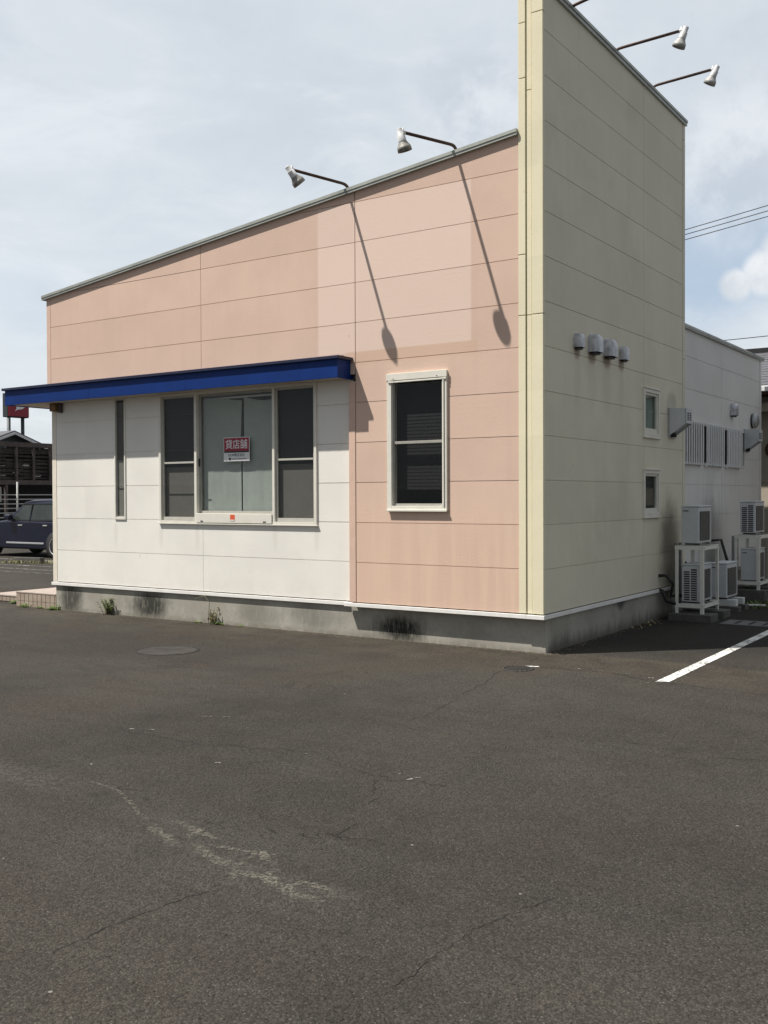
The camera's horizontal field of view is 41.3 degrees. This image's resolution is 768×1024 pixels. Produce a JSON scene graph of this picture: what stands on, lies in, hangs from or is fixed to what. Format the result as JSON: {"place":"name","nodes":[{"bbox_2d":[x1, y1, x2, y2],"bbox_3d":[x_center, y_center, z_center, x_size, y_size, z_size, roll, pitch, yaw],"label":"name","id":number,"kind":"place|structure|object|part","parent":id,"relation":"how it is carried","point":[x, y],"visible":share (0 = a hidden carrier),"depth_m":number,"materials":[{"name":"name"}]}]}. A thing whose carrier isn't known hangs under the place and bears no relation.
{"place":"outdoors","nodes":[
{"label":"outdoors","id":0,"kind":"place"},
{"bbox_2d":[0,430,47,448],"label":"gabled house","id":1,"kind":"structure","parent":0,"point":[11,436],"depth_m":44.57,"materials":[{"name":"metal"}]},
{"bbox_2d":[1,0,764,652],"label":"shop building","id":2,"kind":"structure","parent":0,"point":[427,408],"depth_m":11.91,"materials":[{"name":"pink"}]},
{"bbox_2d":[49,403,62,412],"bbox_3d":[-4.690,-1.485,14.568,0.180,0.132,0.095,0,1,34],"label":"junction box","id":3,"kind":"object","parent":2,"relation":"attached to","point":[56,407],"visible":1,"depth_m":14.54,"materials":[{"name":"brown metal"}]},
{"bbox_2d":[114,398,126,519],"bbox_3d":[-3.581,-0.727,13.945,0.220,1.663,0.104,0,1,34],"label":"window","id":4,"kind":"structure","parent":2,"relation":"in","point":[119,405],"depth_m":13.95,"materials":[{"name":"clear glass"}]},
{"bbox_2d":[224,437,249,461],"bbox_3d":[-1.849,-0.788,12.770,0.432,0.300,0.009,0,1,34],"label":"lease notice","id":5,"kind":"object","parent":2,"relation":"attached to","point":[236,448],"visible":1,"depth_m":12.76,"materials":[{"name":"paper"}]},
{"bbox_2d":[158,382,318,525],"bbox_3d":[-1.853,-0.693,12.787,2.655,1.709,0.157,0,1,34],"label":"window","id":6,"kind":"structure","parent":2,"relation":"in","point":[274,493],"depth_m":12.78,"materials":[{"name":"clear glass"}]},
{"bbox_2d":[285,165,348,187],"bbox_3d":[-0.703,-3.654,11.311,0.926,0.241,0.151,-1,1,-42],"label":"flood lamp","id":7,"kind":"object","parent":2,"relation":"attached to","point":[297,179],"visible":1,"depth_m":11.07,"materials":[{"name":"silver metal"}]},
{"bbox_2d":[386,369,447,511],"bbox_3d":[0.383,-0.767,11.170,0.782,1.525,0.153,0,1,34],"label":"window","id":8,"kind":"structure","parent":2,"relation":"in","point":[417,415],"depth_m":11.24,"materials":[{"name":"clear glass"}]},
{"bbox_2d":[396,128,456,153],"bbox_3d":[0.456,-3.775,10.569,0.885,0.271,0.148,-1,1,-45],"label":"flood lamp","id":9,"kind":"object","parent":2,"relation":"attached to","point":[404,145],"visible":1,"depth_m":10.31,"materials":[{"name":"silver metal"}]},
{"bbox_2d":[573,333,584,349],"bbox_3d":[2.110,-1.842,10.962,0.084,0.182,0.165,0,1,34],"label":"vent hood","id":10,"kind":"object","parent":2,"relation":"attached to","point":[578,341],"visible":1,"depth_m":10.91,"materials":[{"name":"metal"}]},
{"bbox_2d":[572,0,587,7],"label":"flood lamp","id":11,"kind":"object","parent":2,"relation":"attached to","point":[578,3],"visible":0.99,"depth_m":10.74,"materials":[{"name":"silver metal"}]},
{"bbox_2d":[588,333,602,354],"bbox_3d":[2.362,-1.870,11.314,0.109,0.236,0.231,0,1,34],"label":"vent hood","id":12,"kind":"object","parent":2,"relation":"attached to","point":[595,344],"visible":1,"depth_m":11.24,"materials":[{"name":"metal"}]},
{"bbox_2d":[603,338,617,359],"bbox_3d":[2.608,-1.876,11.679,0.109,0.236,0.231,0,1,34],"label":"vent hood","id":13,"kind":"object","parent":2,"relation":"attached to","point":[610,349],"visible":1,"depth_m":11.61,"materials":[{"name":"metal"}]},
{"bbox_2d":[619,346,629,361],"bbox_3d":[2.857,-1.877,12.072,0.084,0.192,0.165,0,1,34],"label":"vent hood","id":14,"kind":"object","parent":2,"relation":"attached to","point":[624,353],"visible":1,"depth_m":12.03,"materials":[{"name":"metal"}]},
{"bbox_2d":[642,386,661,439],"bbox_3d":[3.387,-1.256,12.965,0.095,0.640,0.616,0,1,34],"label":"window","id":15,"kind":"structure","parent":2,"relation":"in","point":[651,396],"depth_m":13.07,"materials":[{"name":"clear glass"}]},
{"bbox_2d":[642,468,661,518],"bbox_3d":[3.391,-0.237,12.981,0.095,0.628,0.616,0,1,34],"label":"window","id":16,"kind":"structure","parent":2,"relation":"in","point":[651,477],"depth_m":13.09,"materials":[{"name":"clear glass"}]},
{"bbox_2d":[616,26,688,50],"bbox_3d":[3.048,-5.333,11.664,0.896,0.255,0.148,0,1,34],"label":"flood lamp","id":17,"kind":"object","parent":2,"relation":"attached to","point":[679,42],"visible":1,"depth_m":11.48,"materials":[{"name":"silver metal"}]},
{"bbox_2d":[658,574,681,596],"bbox_3d":[3.737,0.955,13.217,0.353,0.311,0.100,0,1,-3],"label":"hose","id":18,"kind":"object","parent":2,"relation":"attached to","point":[670,581],"visible":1,"depth_m":13.20,"materials":[{"name":"black plastic"}]},
{"bbox_2d":[658,588,683,604],"bbox_3d":[3.771,1.098,13.220,0.407,0.223,0.123,0,1,-6],"label":"hose","id":19,"kind":"object","parent":2,"relation":"attached to","point":[665,597],"visible":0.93,"depth_m":13.16,"materials":[{"name":"black plastic"}]},
{"bbox_2d":[674,542,682,607],"bbox_3d":[3.952,0.845,13.669,0.050,0.870,0.220,0,1,34],"label":"pipe cover","id":20,"kind":"object","parent":2,"relation":"attached to","point":[680,568],"visible":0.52,"depth_m":13.70,"materials":[{"name":"metal"}]},
{"bbox_2d":[668,408,691,438],"bbox_3d":[3.944,-1.185,13.553,0.243,0.395,0.290,0,1,34],"label":"exhaust hood","id":21,"kind":"object","parent":2,"relation":"attached to","point":[679,420],"visible":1,"depth_m":13.47,"materials":[{"name":"metal"}]},
{"bbox_2d":[653,65,719,86],"bbox_3d":[3.760,-5.369,12.739,0.877,0.252,0.148,0,1,34],"label":"flood lamp","id":22,"kind":"object","parent":2,"relation":"attached to","point":[710,80],"visible":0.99,"depth_m":12.56,"materials":[{"name":"silver metal"}]},
{"bbox_2d":[685,421,744,468],"bbox_3d":[5.091,-1.028,15.858,0.147,0.660,3.900,0,1,34],"label":"window shutter","id":23,"kind":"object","parent":2,"relation":"in","point":[706,444],"depth_m":15.78,"materials":[{"name":"grey metal"}]},
{"bbox_2d":[711,539,728,560],"bbox_3d":[5.133,0.778,15.647,0.308,0.736,0.087,0,1,21],"label":"hose","id":24,"kind":"object","parent":2,"relation":"attached to","point":[723,548],"visible":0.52,"depth_m":15.59,"materials":[{"name":"black plastic"}]},
{"bbox_2d":[730,403,738,416],"bbox_3d":[5.768,-1.680,16.747,0.099,0.230,0.209,0,1,34],"label":"vent hood","id":25,"kind":"object","parent":2,"relation":"attached to","point":[734,409],"visible":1,"depth_m":16.68,"materials":[{"name":"metal"}]},
{"bbox_2d":[744,429,761,452],"bbox_3d":[6.329,-1.223,17.457,0.243,0.390,0.310,0,1,34],"label":"exhaust hood","id":26,"kind":"object","parent":2,"relation":"attached to","point":[752,438],"visible":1,"depth_m":17.36,"materials":[{"name":"metal"}]},
{"bbox_2d":[750,413,759,428],"bbox_3d":[6.505,-1.595,17.826,0.120,0.274,0.274,0,1,34],"label":"round vent","id":27,"kind":"object","parent":2,"relation":"attached to","point":[754,420],"visible":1,"depth_m":17.75,"materials":[{"name":"metal"}]},
{"bbox_2d":[0,548,767,1023],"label":"ground","id":28,"kind":"structure","parent":0,"point":[622,818],"depth_m":5.00,"materials":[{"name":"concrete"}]},
{"bbox_2d":[3,393,28,434],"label":"pole sign","id":29,"kind":"object","parent":28,"relation":"on","point":[10,412],"visible":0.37,"depth_m":54.04,"materials":[{"name":"metal"}]},
{"bbox_2d":[0,449,52,520],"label":"dark shed","id":30,"kind":"structure","parent":28,"relation":"on","point":[35,489],"depth_m":39.93,"materials":[{"name":"black wood"}]},
{"bbox_2d":[0,499,52,558],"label":"parked car","id":31,"kind":"object","parent":28,"relation":"on","point":[28,525],"visible":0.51,"depth_m":27.59,"materials":[{"name":"blue paint"}]},
{"bbox_3d":[-9.896,0.006,27.832,0.770,0.400,0.116,0,1,34],"label":"window","id":32,"kind":"part","parent":31,"relation":"part of","materials":[{"name":"grey glass"}]},
{"bbox_3d":[-9.112,0.011,27.305,0.920,0.400,0.116,0,1,34],"label":"window","id":33,"kind":"part","parent":31,"relation":"part of","materials":[{"name":"grey glass"}]},
{"bbox_2d":[0,441,52,519],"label":"timber screen","id":34,"kind":"object","parent":28,"relation":"on","point":[17,463],"visible":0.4,"depth_m":38.11,"materials":[{"name":"brown wood"}]},
{"bbox_2d":[0,482,52,517],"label":"wire fence","id":35,"kind":"object","parent":28,"relation":"on","point":[17,499],"visible":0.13,"depth_m":34.82,"materials":[{"name":"grey metal"}]},
{"bbox_2d":[0,560,52,563],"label":"kerb grass","id":36,"kind":"structure","parent":28,"relation":"on","point":[48,562],"depth_m":25.09,"materials":[{"name":"green plant"}]},
{"bbox_2d":[0,558,52,573],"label":"faded bay lines","id":37,"kind":"object","parent":28,"relation":"on","point":[25,565],"visible":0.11,"depth_m":23.57,"materials":[{"name":"paint"}]},
{"bbox_2d":[0,587,55,607],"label":"porch step","id":38,"kind":"object","parent":28,"relation":"on","point":[44,597],"visible":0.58,"depth_m":15.10,"materials":[{"name":"tile"}]},
{"bbox_2d":[12,557,44,561],"bbox_3d":[-8.909,1.199,25.486,0.833,0.120,0.145,0,1,11],"label":"wheel stop","id":39,"kind":"object","parent":28,"relation":"on","point":[30,559],"visible":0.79,"depth_m":25.44,"materials":[{"name":"concrete"}]},
{"bbox_2d":[46,605,59,609],"bbox_3d":[-4.783,1.377,14.667,0.372,0.067,0.183,0,1,34],"label":"weed","id":40,"kind":"object","parent":28,"relation":"on","point":[53,608],"visible":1,"depth_m":14.67,"materials":[{"name":"green plant"}]},
{"bbox_2d":[98,598,113,614],"bbox_3d":[-3.830,1.294,14.033,0.282,0.248,0.240,0,1,34],"label":"weed","id":41,"kind":"object","parent":28,"relation":"on","point":[107,611],"visible":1,"depth_m":14.05,"materials":[{"name":"green plant"}]},
{"bbox_2d":[135,646,199,654],"bbox_3d":[-2.283,1.459,10.739,0.670,0.004,0.670,0,1,34],"label":"manhole cover","id":42,"kind":"object","parent":28,"relation":"on","point":[167,650],"visible":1,"depth_m":10.72,"materials":[{"name":"metal"}]},
{"bbox_2d":[209,606,219,623],"bbox_3d":[-2.173,1.317,12.942,0.153,0.224,0.288,-1,1,-39],"label":"weed","id":43,"kind":"object","parent":28,"relation":"on","point":[211,621],"visible":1,"depth_m":12.95,"materials":[{"name":"green plant"}]},
{"bbox_2d":[59,609,667,654],"bbox_3d":[-0.554,1.401,13.841,7.884,0.011,3.566,0,1,34],"label":"grit","id":44,"kind":"object","parent":28,"relation":"on","point":[421,642],"visible":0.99,"depth_m":11.93,"materials":[{"name":"grey gravel"}]},
{"bbox_2d":[19,638,763,986],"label":"ground cracks","id":45,"kind":"object","parent":28,"relation":"on","point":[365,772],"visible":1,"depth_m":6.18,"materials":[{"name":"grey asphalt"}]},
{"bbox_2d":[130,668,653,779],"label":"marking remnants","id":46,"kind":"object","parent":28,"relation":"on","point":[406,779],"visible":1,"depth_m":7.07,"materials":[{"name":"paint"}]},
{"bbox_2d":[502,665,533,671],"bbox_3d":[1.251,1.461,9.507,0.300,0.010,0.300,0,1,34],"label":"drain cover","id":47,"kind":"object","parent":28,"relation":"on","point":[517,668],"visible":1,"depth_m":9.50,"materials":[{"name":"metal"}]},
{"bbox_2d":[632,619,660,627],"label":"leaf litter","id":48,"kind":"object","parent":28,"relation":"on","point":[645,623],"visible":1,"depth_m":12.70,"materials":[{"name":"plant"}]},
{"bbox_2d":[668,611,717,622],"bbox_3d":[3.985,1.361,13.132,0.550,0.115,0.330,0,1,34],"label":"concrete base","id":49,"kind":"object","parent":28,"relation":"on","point":[688,616],"visible":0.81,"depth_m":13.01,"materials":[{"name":"grey concrete"}]},
{"bbox_2d":[675,544,718,613],"bbox_3d":[4.110,0.865,13.352,0.374,0.870,0.700,0,1,34],"label":"steel rack","id":50,"kind":"object","parent":49,"relation":"on","point":[701,605],"visible":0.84,"depth_m":13.15,"materials":[{"name":"metal"}]},
{"bbox_2d":[681,505,711,544],"bbox_3d":[4.096,0.166,13.330,0.244,0.506,0.570,0,1,34],"label":"ac unit","id":51,"kind":"object","parent":50,"relation":"on","point":[696,525],"visible":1,"depth_m":13.12,"materials":[{"name":"white metal"}]},
{"bbox_2d":[681,561,711,602],"bbox_3d":[4.104,0.920,13.339,0.244,0.506,0.570,0,1,34],"label":"ac unit","id":52,"kind":"object","parent":50,"relation":"on","point":[690,582],"visible":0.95,"depth_m":13.13,"materials":[{"name":"white metal"}]},
{"bbox_2d":[682,608,730,618],"bbox_3d":[4.309,1.353,13.613,0.550,0.115,0.330,0,1,34],"label":"concrete base","id":53,"kind":"object","parent":28,"relation":"on","point":[723,613],"visible":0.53,"depth_m":13.50,"materials":[{"name":"grey concrete"}]},
{"bbox_2d":[655,630,767,681],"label":"parking line","id":54,"kind":"object","parent":28,"relation":"on","point":[679,673],"visible":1,"depth_m":9.99,"materials":[{"name":"paint"}]},
{"bbox_2d":[707,605,740,612],"bbox_3d":[4.707,1.352,14.195,0.500,0.094,0.160,0,1,34],"label":"concrete base","id":55,"kind":"object","parent":28,"relation":"on","point":[737,609],"visible":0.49,"depth_m":14.06,"materials":[{"name":"grey concrete"}]},
{"bbox_2d":[710,598,737,606],"bbox_3d":[4.730,1.258,14.184,0.370,0.093,0.110,0,1,34],"label":"pale foot block","id":56,"kind":"object","parent":55,"relation":"on","point":[729,602],"depth_m":14.11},
{"bbox_2d":[712,560,737,598],"bbox_3d":[4.806,0.954,14.374,0.244,0.506,0.570,0,1,34],"label":"ac unit","id":57,"kind":"object","parent":56,"relation":"on","point":[727,579],"visible":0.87,"depth_m":14.18,"materials":[{"name":"white metal"}]},
{"bbox_2d":[719,619,767,626],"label":"gutter cover","id":58,"kind":"object","parent":28,"relation":"on","point":[747,623],"visible":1,"depth_m":12.71,"materials":[{"name":"concrete"}]},
{"bbox_2d":[738,604,748,609],"bbox_3d":[4.913,1.347,14.502,0.500,0.094,0.180,0,1,34],"label":"concrete base","id":59,"kind":"object","parent":28,"relation":"on","point":[744,606],"visible":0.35,"depth_m":14.33,"materials":[{"name":"grey concrete"}]},
{"bbox_2d":[728,597,744,603],"bbox_3d":[4.931,1.252,14.482,0.370,0.093,0.110,0,1,34],"label":"pale foot block","id":60,"kind":"object","parent":59,"relation":"on","point":[741,600],"depth_m":14.37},
{"bbox_2d":[736,588,767,601],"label":"concrete base","id":61,"kind":"object","parent":28,"relation":"on","point":[753,595],"visible":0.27,"depth_m":15.38,"materials":[{"name":"grey concrete"}]},
{"bbox_2d":[734,534,767,589],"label":"steel rack","id":62,"kind":"object","parent":61,"relation":"on","point":[758,582],"visible":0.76,"depth_m":15.48,"materials":[{"name":"metal"}]},
{"bbox_2d":[740,501,764,533],"bbox_3d":[5.701,0.082,15.745,0.244,0.506,0.570,0,1,34],"label":"ac unit","id":63,"kind":"object","parent":62,"relation":"on","point":[751,517],"visible":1,"depth_m":15.53,"materials":[{"name":"white metal"}]},
{"bbox_2d":[741,547,764,580],"bbox_3d":[5.712,0.804,15.751,0.244,0.506,0.570,0,1,34],"label":"ac unit","id":64,"kind":"object","parent":62,"relation":"on","point":[748,563],"visible":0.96,"depth_m":15.54,"materials":[{"name":"white metal"}]},
{"bbox_2d":[738,585,767,588],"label":"concrete base","id":65,"kind":"object","parent":28,"relation":"on","point":[753,587],"visible":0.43,"depth_m":16.01,"materials":[{"name":"grey concrete"}]},
{"bbox_2d":[732,536,737,587],"bbox_3d":[5.509,0.803,15.983,0.050,0.870,0.220,0,1,34],"label":"pipe cover","id":66,"kind":"object","parent":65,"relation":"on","point":[733,554],"visible":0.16,"depth_m":15.90,"materials":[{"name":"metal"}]},
{"bbox_2d":[745,598,767,608],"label":"ground weeds","id":67,"kind":"object","parent":28,"relation":"on","point":[752,602],"visible":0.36,"depth_m":14.89,"materials":[{"name":"green plant"}]},
{"bbox_2d":[749,604,765,605],"bbox_3d":[5.321,1.331,14.571,0.264,0.020,0.054,0,1,17],"label":"loose slat","id":68,"kind":"object","parent":28,"relation":"on","point":[757,604],"visible":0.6,"depth_m":14.55,"materials":[{"name":"paint"}]},
{"bbox_2d":[0,0,767,443],"label":"sky","id":69,"kind":"structure","parent":0,"point":[132,131],"materials":[{"name":"white"}]},
{"bbox_2d":[685,211,766,234],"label":"power cable","id":70,"kind":"object","parent":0,"point":[726,222],"visible":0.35,"depth_m":38.61,"materials":[{"name":"black rubber"}]},
{"bbox_2d":[685,205,767,229],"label":"power cable","id":71,"kind":"object","parent":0,"point":[726,217],"visible":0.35,"depth_m":38.61,"materials":[{"name":"black rubber"}]},
{"bbox_2d":[685,216,767,239],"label":"power cable","id":72,"kind":"object","parent":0,"point":[727,227],"visible":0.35,"depth_m":38.62,"materials":[{"name":"black rubber"}]},
{"bbox_2d":[725,335,767,340],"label":"power cable","id":73,"kind":"object","parent":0,"point":[746,338],"visible":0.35,"depth_m":38.26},
{"bbox_2d":[745,347,767,578],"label":"beige house","id":74,"kind":"structure","parent":0,"point":[762,352],"depth_m":19.31,"materials":[{"name":"stone"}]}
]}

